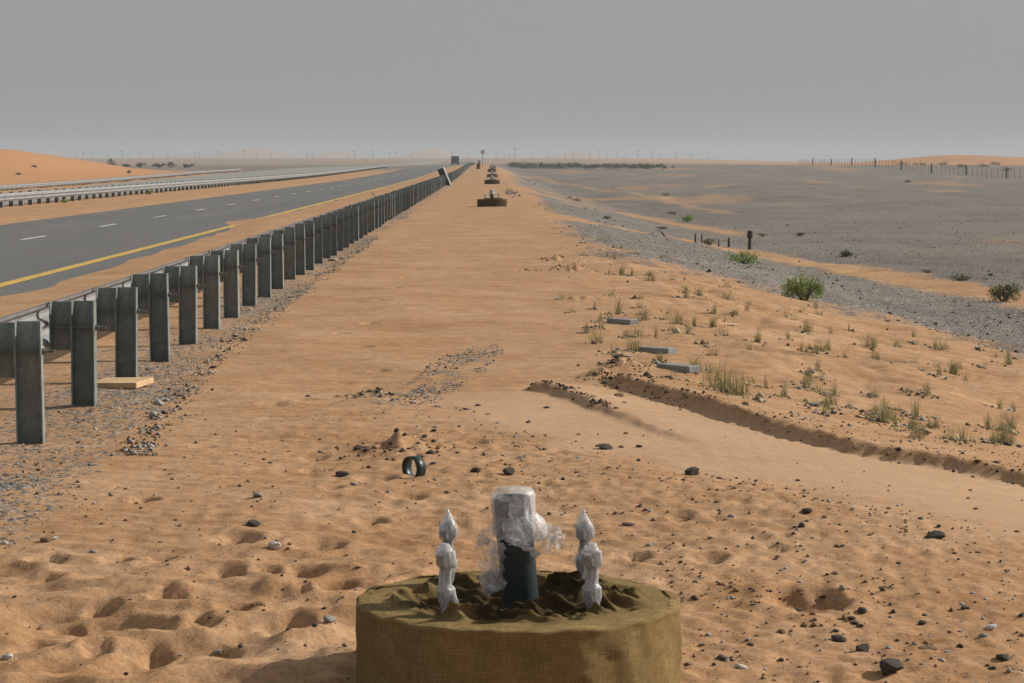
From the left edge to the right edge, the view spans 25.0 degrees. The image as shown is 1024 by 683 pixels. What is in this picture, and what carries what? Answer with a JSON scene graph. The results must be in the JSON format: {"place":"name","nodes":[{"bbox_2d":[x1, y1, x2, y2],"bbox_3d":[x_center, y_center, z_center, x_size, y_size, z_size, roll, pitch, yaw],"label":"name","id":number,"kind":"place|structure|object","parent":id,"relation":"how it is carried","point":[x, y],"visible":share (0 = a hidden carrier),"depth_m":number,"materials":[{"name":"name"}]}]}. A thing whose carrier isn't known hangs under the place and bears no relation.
{"place":"outdoors","nodes":[
{"label":"outdoors","id":0,"kind":"place"},
{"bbox_2d":[0,212,407,547],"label":"gravel","id":1,"kind":"structure","parent":0,"point":[36,464],"depth_m":16.32,"materials":[{"name":"gravel"}]},
{"bbox_2d":[3,162,439,204],"bbox_3d":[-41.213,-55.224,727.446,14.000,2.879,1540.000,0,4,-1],"label":"opposite road","id":2,"kind":"structure","parent":0,"point":[259,173],"depth_m":314.01,"materials":[{"name":"asphalt"}]},
{"bbox_2d":[0,161,471,296],"bbox_3d":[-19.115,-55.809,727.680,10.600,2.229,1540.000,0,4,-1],"label":"road","id":3,"kind":"structure","parent":0,"point":[35,255],"depth_m":62.41,"materials":[{"name":"asphalt"}]},
{"bbox_2d":[451,156,459,164],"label":"truck","id":4,"kind":"object","parent":3,"relation":"on","point":[455,159],"visible":0.88,"depth_m":702.67,"materials":[{"name":"paint"}]},
{"bbox_2d":[398,344,503,404],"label":"gravel","id":5,"kind":"structure","parent":0,"point":[446,367],"depth_m":18.99,"materials":[{"name":"gravel"}]},
{"bbox_2d":[0,149,1023,682],"bbox_3d":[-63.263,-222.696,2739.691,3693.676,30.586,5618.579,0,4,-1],"label":"ground","id":6,"kind":"structure","parent":0,"point":[406,299],"depth_m":15.09,"materials":[{"name":"sand"}]},
{"bbox_2d":[2,653,12,659],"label":"stone","id":7,"kind":"object","parent":6,"relation":"on","point":[8,656],"visible":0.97,"depth_m":8.68,"materials":[{"name":"stone"}]},
{"bbox_2d":[40,537,53,542],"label":"stone","id":8,"kind":"object","parent":6,"relation":"on","point":[46,539],"visible":1,"depth_m":10.76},
{"bbox_2d":[0,169,240,189],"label":"guard rail","id":9,"kind":"object","parent":6,"relation":"on","point":[58,183],"visible":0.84,"depth_m":243.51,"materials":[{"name":"metal"}]},
{"bbox_2d":[97,377,153,388],"bbox_3d":[-2.990,0.318,17.712,0.380,0.045,0.380,0,5,11],"label":"timber offcut","id":10,"kind":"object","parent":6,"relation":"on","point":[123,382],"visible":0.81,"depth_m":17.59,"materials":[{"name":"wood"}]},
{"bbox_2d":[152,163,165,167],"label":"scrub tree","id":11,"kind":"object","parent":6,"relation":"on","point":[158,165],"visible":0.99,"depth_m":467.63,"materials":[{"name":"green plant"}]},
{"bbox_2d":[0,165,387,207],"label":"guard rail","id":12,"kind":"object","parent":6,"relation":"on","point":[30,196],"visible":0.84,"depth_m":126.55,"materials":[{"name":"metal"}]},
{"bbox_2d":[213,649,221,654],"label":"stone","id":13,"kind":"object","parent":6,"relation":"on","point":[217,651],"visible":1,"depth_m":8.91,"materials":[{"name":"grey stone"}]},
{"bbox_2d":[0,162,474,443],"bbox_3d":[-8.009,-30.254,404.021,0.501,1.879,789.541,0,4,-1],"label":"guard rail","id":14,"kind":"object","parent":6,"relation":"on","point":[74,323],"visible":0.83,"depth_m":20.23,"materials":[{"name":"metal"}]},
{"bbox_2d":[438,167,451,184],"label":"leaning board","id":15,"kind":"object","parent":14,"relation":"attached to","point":[441,171],"visible":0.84,"depth_m":171.19,"materials":[{"name":"paint"}]},
{"bbox_2d":[110,236,378,455],"bbox_3d":[-2.813,-0.878,33.486,0.593,0.088,39.984,0,4,-1],"label":"rubble","id":16,"kind":"object","parent":6,"relation":"on","point":[156,427],"visible":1,"depth_m":17.29,"materials":[{"name":"grey stone"}]},
{"bbox_2d":[246,519,260,526],"bbox_3d":[-1.241,0.872,11.104,0.067,0.033,0.082,-2,5,-24],"label":"stone","id":17,"kind":"object","parent":6,"relation":"on","point":[253,523],"visible":1,"depth_m":11.07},
{"bbox_2d":[253,492,262,496],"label":"stone","id":18,"kind":"object","parent":6,"relation":"on","point":[257,494],"visible":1,"depth_m":11.89,"materials":[{"name":"grey stone"}]},
{"bbox_2d":[268,541,280,548],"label":"stone","id":19,"kind":"object","parent":6,"relation":"on","point":[274,545],"visible":1,"depth_m":10.56,"materials":[{"name":"stone"}]},
{"bbox_2d":[323,615,335,622],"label":"stone","id":20,"kind":"object","parent":6,"relation":"on","point":[329,618],"visible":1,"depth_m":9.12,"materials":[{"name":"grey stone"}]},
{"bbox_2d":[335,471,348,476],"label":"stone","id":21,"kind":"object","parent":6,"relation":"on","point":[341,473],"visible":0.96,"depth_m":12.86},
{"bbox_2d":[402,455,425,476],"bbox_3d":[-0.541,0.695,12.755,0.068,0.128,0.128,-4,6,-43],"label":"pipe ring","id":22,"kind":"object","parent":6,"relation":"on","point":[420,463],"visible":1,"depth_m":12.74,"materials":[{"name":"black metal"}]},
{"bbox_2d":[470,467,480,472],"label":"stone","id":23,"kind":"object","parent":6,"relation":"on","point":[476,470],"visible":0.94,"depth_m":12.91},
{"bbox_2d":[477,189,506,206],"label":"lamp foundation","id":24,"kind":"object","parent":6,"relation":"on","point":[492,201],"visible":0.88,"depth_m":89.44,"materials":[{"name":"fabric"}]},
{"bbox_2d":[484,175,499,183],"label":"lamp foundation","id":25,"kind":"object","parent":6,"relation":"on","point":[492,181],"visible":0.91,"depth_m":181.14,"materials":[{"name":"fabric"}]},
{"bbox_2d":[487,171,497,177],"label":"lamp foundation","id":26,"kind":"object","parent":6,"relation":"on","point":[492,173],"visible":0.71,"depth_m":250.94,"materials":[{"name":"metal"}]},
{"bbox_2d":[503,467,514,474],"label":"stone","id":27,"kind":"object","parent":6,"relation":"on","point":[509,470],"visible":1,"depth_m":12.76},
{"bbox_2d":[505,189,522,197],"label":"rubble","id":28,"kind":"object","parent":6,"relation":"on","point":[509,192],"visible":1,"depth_m":126.38,"materials":[{"name":"grey stone"}]},
{"bbox_2d":[5,382,1023,682],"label":"pebbles","id":29,"kind":"object","parent":6,"relation":"on","point":[813,624],"visible":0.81,"depth_m":10.99,"materials":[{"name":"grey stone"}]},
{"bbox_2d":[355,486,681,682],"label":"lamp foundation","id":30,"kind":"object","parent":6,"relation":"on","point":[516,617],"visible":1,"depth_m":7.93,"materials":[{"name":"fabric"}]},
{"bbox_2d":[507,161,663,168],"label":"treeline","id":31,"kind":"object","parent":6,"relation":"on","point":[560,165],"visible":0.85,"depth_m":510.31,"materials":[{"name":"green plant"}]},
{"bbox_2d":[587,328,604,342],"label":"grass tuft","id":32,"kind":"object","parent":6,"relation":"on","point":[597,338],"visible":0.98,"depth_m":22.19,"materials":[{"name":"plant"}]},
{"bbox_2d":[598,311,603,328],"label":"grass tuft","id":33,"kind":"object","parent":6,"relation":"on","point":[602,323],"visible":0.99,"depth_m":23.94,"materials":[{"name":"plant"}]},
{"bbox_2d":[598,443,612,449],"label":"stone","id":34,"kind":"object","parent":6,"relation":"on","point":[604,446],"visible":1,"depth_m":13.96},
{"bbox_2d":[614,295,623,313],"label":"grass tuft","id":35,"kind":"object","parent":6,"relation":"on","point":[619,307],"visible":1,"depth_m":26.56,"materials":[{"name":"plant"}]},
{"bbox_2d":[612,354,630,358],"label":"stone","id":36,"kind":"object","parent":6,"relation":"on","point":[616,355],"visible":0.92,"depth_m":19.35,"materials":[{"name":"grey stone"}]},
{"bbox_2d":[607,318,638,324],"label":"concrete block","id":37,"kind":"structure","parent":6,"relation":"on","point":[626,321],"depth_m":24.70,"materials":[{"name":"concrete"}]},
{"bbox_2d":[619,327,635,336],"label":"grass tuft","id":38,"kind":"object","parent":6,"relation":"on","point":[627,333],"visible":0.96,"depth_m":23.02,"materials":[{"name":"plant"}]},
{"bbox_2d":[618,333,643,351],"bbox_3d":[1.112,0.001,21.137,0.287,0.203,0.313,-4,6,-42],"label":"grass tuft","id":39,"kind":"object","parent":6,"relation":"on","point":[633,348],"visible":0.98,"depth_m":21.12,"materials":[{"name":"plant"}]},
{"bbox_2d":[630,324,646,335],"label":"grass tuft","id":40,"kind":"object","parent":6,"relation":"on","point":[638,331],"visible":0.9,"depth_m":23.20,"materials":[{"name":"plant"}]},
{"bbox_2d":[635,309,648,320],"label":"grass tuft","id":41,"kind":"object","parent":6,"relation":"on","point":[644,316],"visible":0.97,"depth_m":25.29,"materials":[{"name":"plant"}]},
{"bbox_2d":[643,270,656,281],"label":"grass tuft","id":42,"kind":"object","parent":6,"relation":"on","point":[651,277],"visible":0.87,"depth_m":34.78,"materials":[{"name":"plant"}]},
{"bbox_2d":[637,346,675,353],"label":"concrete block","id":43,"kind":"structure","parent":6,"relation":"on","point":[656,349],"depth_m":21.05,"materials":[{"name":"concrete"}]},
{"bbox_2d":[655,351,662,361],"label":"grass tuft","id":44,"kind":"object","parent":6,"relation":"on","point":[660,358],"visible":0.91,"depth_m":19.82,"materials":[{"name":"plant"}]},
{"bbox_2d":[316,255,1020,476],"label":"clods","id":45,"kind":"object","parent":6,"relation":"on","point":[647,374],"visible":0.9,"depth_m":16.67,"materials":[{"name":"soil"}]},
{"bbox_2d":[668,308,688,324],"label":"grass tuft","id":46,"kind":"object","parent":6,"relation":"on","point":[677,320],"visible":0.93,"depth_m":24.99,"materials":[{"name":"plant"}]},
{"bbox_2d":[657,363,700,372],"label":"concrete block","id":47,"kind":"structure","parent":6,"relation":"on","point":[687,368],"depth_m":19.12,"materials":[{"name":"concrete"}]},
{"bbox_2d":[681,214,693,221],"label":"shrub","id":48,"kind":"object","parent":6,"relation":"on","point":[687,219],"visible":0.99,"depth_m":109.16,"materials":[{"name":"green plant"}]},
{"bbox_2d":[684,320,692,333],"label":"grass tuft","id":49,"kind":"object","parent":6,"relation":"on","point":[689,329],"visible":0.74,"depth_m":23.52,"materials":[{"name":"plant"}]},
{"bbox_2d":[685,467,698,475],"bbox_3d":[0.993,0.726,12.781,0.091,0.067,0.076,-4,-5,-26],"label":"stone","id":50,"kind":"object","parent":6,"relation":"on","point":[691,471],"visible":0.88,"depth_m":12.76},
{"bbox_2d":[699,353,713,373],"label":"grass tuft","id":51,"kind":"object","parent":6,"relation":"on","point":[705,365],"visible":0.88,"depth_m":19.20,"materials":[{"name":"plant"}]},
{"bbox_2d":[701,238,715,244],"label":"shrub","id":52,"kind":"object","parent":6,"relation":"on","point":[708,242],"visible":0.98,"depth_m":67.69,"materials":[{"name":"green plant"}]},
{"bbox_2d":[707,313,718,327],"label":"grass tuft","id":53,"kind":"object","parent":6,"relation":"on","point":[711,325],"visible":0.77,"depth_m":25.00,"materials":[{"name":"plant"}]},
{"bbox_2d":[708,342,719,355],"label":"grass tuft","id":54,"kind":"object","parent":6,"relation":"on","point":[714,352],"visible":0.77,"depth_m":21.43,"materials":[{"name":"plant"}]},
{"bbox_2d":[699,358,731,388],"bbox_3d":[1.534,0.243,17.414,0.260,0.245,0.273,-1,4,-6],"label":"grass tuft","id":55,"kind":"object","parent":6,"relation":"on","point":[710,383],"visible":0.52,"depth_m":17.45,"materials":[{"name":"plant"}]},
{"bbox_2d":[700,363,748,392],"bbox_3d":[1.546,0.272,17.062,0.330,0.214,0.303,-3,5,-33],"label":"grass tuft","id":56,"kind":"object","parent":6,"relation":"on","point":[722,384],"visible":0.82,"depth_m":17.06,"materials":[{"name":"plant"}]},
{"bbox_2d":[723,288,736,299],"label":"grass tuft","id":57,"kind":"object","parent":6,"relation":"on","point":[729,295],"visible":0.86,"depth_m":32.80,"materials":[{"name":"plant"}]},
{"bbox_2d":[723,371,750,396],"bbox_3d":[1.624,0.298,16.752,0.226,0.213,0.237,-1,5,-15],"label":"grass tuft","id":58,"kind":"object","parent":6,"relation":"on","point":[737,387],"visible":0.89,"depth_m":16.76,"materials":[{"name":"plant"}]},
{"bbox_2d":[734,664,747,668],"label":"stone","id":59,"kind":"object","parent":6,"relation":"on","point":[740,666],"visible":1,"depth_m":8.68,"materials":[{"name":"stone"}]},
{"bbox_2d":[725,249,761,265],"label":"shrub","id":60,"kind":"object","parent":6,"relation":"on","point":[744,260],"visible":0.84,"depth_m":52.95,"materials":[{"name":"green plant"}]},
{"bbox_2d":[747,230,752,249],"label":"marker post","id":61,"kind":"object","parent":6,"relation":"on","point":[749,234],"visible":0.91,"depth_m":69.81,"materials":[{"name":"metal"}]},
{"bbox_2d":[752,325,763,342],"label":"grass tuft","id":62,"kind":"object","parent":6,"relation":"on","point":[758,340],"visible":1,"depth_m":23.02,"materials":[{"name":"plant"}]},
{"bbox_2d":[778,380,788,396],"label":"grass tuft","id":63,"kind":"object","parent":6,"relation":"on","point":[785,393],"visible":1,"depth_m":17.28,"materials":[{"name":"plant"}]},
{"bbox_2d":[547,208,1023,447],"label":"grass tufts","id":64,"kind":"object","parent":6,"relation":"on","point":[806,400],"visible":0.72,"depth_m":19.03,"materials":[{"name":"green plant"}]},
{"bbox_2d":[780,271,824,300],"bbox_3d":[4.666,-0.880,37.207,0.658,0.547,0.495,-3,5,-32],"label":"shrub","id":65,"kind":"object","parent":6,"relation":"on","point":[801,291],"visible":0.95,"depth_m":37.17,"materials":[{"name":"green plant"}]},
{"bbox_2d":[801,508,812,512],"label":"stone","id":66,"kind":"object","parent":6,"relation":"on","point":[807,510],"visible":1,"depth_m":11.38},
{"bbox_2d":[803,367,814,386],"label":"grass tuft","id":67,"kind":"object","parent":6,"relation":"on","point":[808,376],"visible":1,"depth_m":18.78,"materials":[{"name":"plant"}]},
{"bbox_2d":[808,339,818,353],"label":"grass tuft","id":68,"kind":"object","parent":6,"relation":"on","point":[815,348],"visible":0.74,"depth_m":22.91,"materials":[{"name":"plant"}]},
{"bbox_2d":[814,358,821,370],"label":"grass tuft","id":69,"kind":"object","parent":6,"relation":"on","point":[818,366],"visible":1,"depth_m":20.77,"materials":[{"name":"plant"}]},
{"bbox_2d":[813,378,824,391],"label":"grass tuft","id":70,"kind":"object","parent":6,"relation":"on","point":[818,385],"visible":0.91,"depth_m":18.52,"materials":[{"name":"plant"}]},
{"bbox_2d":[817,341,828,351],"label":"grass tuft","id":71,"kind":"object","parent":6,"relation":"on","point":[821,349],"visible":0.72,"depth_m":23.51,"materials":[{"name":"plant"}]},
{"bbox_2d":[817,390,834,410],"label":"grass tuft","id":72,"kind":"object","parent":6,"relation":"on","point":[825,397],"visible":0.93,"depth_m":16.35,"materials":[{"name":"plant"}]},
{"bbox_2d":[825,391,833,405],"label":"grass tuft","id":73,"kind":"object","parent":6,"relation":"on","point":[828,399],"visible":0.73,"depth_m":16.73,"materials":[{"name":"plant"}]},
{"bbox_2d":[822,391,841,405],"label":"grass tuft","id":74,"kind":"object","parent":6,"relation":"on","point":[828,394],"visible":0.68,"depth_m":17.24,"materials":[{"name":"plant"}]},
{"bbox_2d":[830,381,836,395],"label":"grass tuft","id":75,"kind":"object","parent":6,"relation":"on","point":[834,384],"visible":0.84,"depth_m":18.18,"materials":[{"name":"plant"}]},
{"bbox_2d":[831,634,845,641],"bbox_3d":[1.289,1.171,9.125,0.062,0.032,0.054,0,4,-5],"label":"stone","id":76,"kind":"object","parent":6,"relation":"on","point":[838,638],"visible":1,"depth_m":9.10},
{"bbox_2d":[839,249,852,256],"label":"shrub","id":77,"kind":"object","parent":6,"relation":"on","point":[846,253],"visible":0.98,"depth_m":65.30,"materials":[{"name":"green plant"}]},
{"bbox_2d":[857,607,866,613],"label":"stone","id":78,"kind":"object","parent":6,"relation":"on","point":[861,610],"visible":1,"depth_m":9.53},
{"bbox_2d":[855,644,869,651],"bbox_3d":[1.363,1.193,8.989,0.056,0.036,0.043,-2,5,-25],"label":"stone","id":79,"kind":"object","parent":6,"relation":"on","point":[863,647],"visible":1,"depth_m":8.98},
{"bbox_2d":[858,330,880,347],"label":"grass tuft","id":80,"kind":"object","parent":6,"relation":"on","point":[870,343],"visible":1,"depth_m":25.44,"materials":[{"name":"plant"}]},
{"bbox_2d":[868,386,882,397],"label":"grass tuft","id":81,"kind":"object","parent":6,"relation":"on","point":[873,394],"visible":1,"depth_m":18.43,"materials":[{"name":"plant"}]},
{"bbox_2d":[872,403,893,423],"bbox_3d":[2.598,0.503,16.079,0.198,0.140,0.216,-1,4,-7],"label":"grass tuft","id":82,"kind":"object","parent":6,"relation":"on","point":[887,418],"visible":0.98,"depth_m":16.07,"materials":[{"name":"plant"}]},
{"bbox_2d":[879,658,903,675],"bbox_3d":[1.410,1.212,8.640,0.105,0.067,0.103,-18,4,-40],"label":"stone","id":83,"kind":"object","parent":6,"relation":"on","point":[889,665],"visible":1,"depth_m":8.60,"materials":[{"name":"stone"}]},
{"bbox_2d":[876,402,907,421],"bbox_3d":[2.689,0.498,16.357,0.218,0.141,0.200,2,5,28],"label":"grass tuft","id":84,"kind":"object","parent":6,"relation":"on","point":[892,413],"visible":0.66,"depth_m":16.35,"materials":[{"name":"plant"}]},
{"bbox_2d":[889,337,904,347],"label":"grass tuft","id":85,"kind":"object","parent":6,"relation":"on","point":[897,344],"visible":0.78,"depth_m":26.01,"materials":[{"name":"plant"}]},
{"bbox_2d":[798,158,1022,177],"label":"wire fence","id":86,"kind":"object","parent":6,"relation":"on","point":[902,166],"visible":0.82,"depth_m":488.87,"materials":[{"name":"metal"}]},
{"bbox_2d":[908,409,918,430],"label":"grass tuft","id":87,"kind":"object","parent":6,"relation":"on","point":[912,420],"visible":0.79,"depth_m":15.71,"materials":[{"name":"plant"}]},
{"bbox_2d":[906,396,922,415],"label":"grass tuft","id":88,"kind":"object","parent":6,"relation":"on","point":[915,407],"visible":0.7,"depth_m":17.33,"materials":[{"name":"plant"}]},
{"bbox_2d":[905,419,931,439],"bbox_3d":[2.641,0.564,15.038,0.200,0.141,0.218,-3,6,-37],"label":"grass tuft","id":89,"kind":"object","parent":6,"relation":"on","point":[918,433],"visible":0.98,"depth_m":15.02,"materials":[{"name":"plant"}]},
{"bbox_2d":[922,379,930,395],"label":"grass tuft","id":90,"kind":"object","parent":6,"relation":"on","point":[927,390],"visible":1,"depth_m":19.07,"materials":[{"name":"plant"}]},
{"bbox_2d":[919,644,937,650],"bbox_3d":[1.625,1.197,9.015,0.068,0.022,0.056,-2,5,-19],"label":"stone","id":91,"kind":"object","parent":6,"relation":"on","point":[930,647],"visible":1,"depth_m":9.01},
{"bbox_2d":[919,414,945,429],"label":"grass tuft","id":92,"kind":"object","parent":6,"relation":"on","point":[933,425],"visible":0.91,"depth_m":16.26,"materials":[{"name":"plant"}]},
{"bbox_2d":[926,530,945,538],"bbox_3d":[2.004,0.917,10.966,0.080,0.034,0.096,-1,5,-18],"label":"stone","id":93,"kind":"object","parent":6,"relation":"on","point":[936,534],"visible":1,"depth_m":10.94,"materials":[{"name":"stone"}]},
{"bbox_2d":[935,338,953,349],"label":"grass tuft","id":94,"kind":"object","parent":6,"relation":"on","point":[944,345],"visible":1,"depth_m":28.00,"materials":[{"name":"plant"}]},
{"bbox_2d":[940,420,955,438],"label":"grass tuft","id":95,"kind":"object","parent":6,"relation":"on","point":[947,434],"visible":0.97,"depth_m":15.37,"materials":[{"name":"plant"}]},
{"bbox_2d":[947,358,960,374],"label":"grass tuft","id":96,"kind":"object","parent":6,"relation":"on","point":[953,370],"visible":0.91,"depth_m":23.22,"materials":[{"name":"plant"}]},
{"bbox_2d":[948,274,973,280],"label":"shrub","id":97,"kind":"object","parent":6,"relation":"on","point":[962,277],"visible":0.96,"depth_m":51.31,"materials":[{"name":"green plant"}]},
{"bbox_2d":[957,423,969,443],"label":"grass tuft","id":98,"kind":"object","parent":6,"relation":"on","point":[961,437],"visible":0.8,"depth_m":15.10,"materials":[{"name":"plant"}]},
{"bbox_2d":[981,412,991,428],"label":"grass tuft","id":99,"kind":"object","parent":6,"relation":"on","point":[988,425],"visible":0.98,"depth_m":17.26,"materials":[{"name":"plant"}]},
{"bbox_2d":[985,624,996,629],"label":"stone","id":100,"kind":"object","parent":6,"relation":"on","point":[990,626],"visible":1,"depth_m":9.33,"materials":[{"name":"stone"}]},
{"bbox_2d":[995,395,1003,409],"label":"grass tuft","id":101,"kind":"object","parent":6,"relation":"on","point":[999,406],"visible":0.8,"depth_m":19.62,"materials":[{"name":"plant"}]},
{"bbox_2d":[995,654,1008,659],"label":"stone","id":102,"kind":"object","parent":6,"relation":"on","point":[1002,656],"visible":1,"depth_m":8.86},
{"bbox_2d":[990,425,1014,442],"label":"grass tuft","id":103,"kind":"object","parent":6,"relation":"on","point":[1003,439],"visible":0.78,"depth_m":15.56,"materials":[{"name":"plant"}]},
{"bbox_2d":[988,282,1021,301],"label":"shrub","id":104,"kind":"object","parent":6,"relation":"on","point":[999,293],"visible":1,"depth_m":42.53,"materials":[{"name":"green plant"}]},
{"bbox_2d":[987,407,1022,429],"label":"grass tuft","id":105,"kind":"object","parent":6,"relation":"on","point":[1007,421],"visible":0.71,"depth_m":17.29,"materials":[{"name":"plant"}]},
{"bbox_2d":[1001,345,1015,364],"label":"grass tuft","id":106,"kind":"object","parent":6,"relation":"on","point":[1009,362],"visible":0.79,"depth_m":26.61,"materials":[{"name":"plant"}]},
{"bbox_2d":[1007,425,1017,443],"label":"grass tuft","id":107,"kind":"object","parent":6,"relation":"on","point":[1011,440],"visible":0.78,"depth_m":15.69,"materials":[{"name":"plant"}]},
{"bbox_2d":[0,0,1023,161],"label":"sky","id":108,"kind":"structure","parent":0,"point":[749,80],"materials":[{"name":"grey"}]},
{"bbox_2d":[539,196,1023,359],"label":"gravel","id":109,"kind":"structure","parent":0,"point":[936,322],"depth_m":51.97,"materials":[{"name":"gravel"}]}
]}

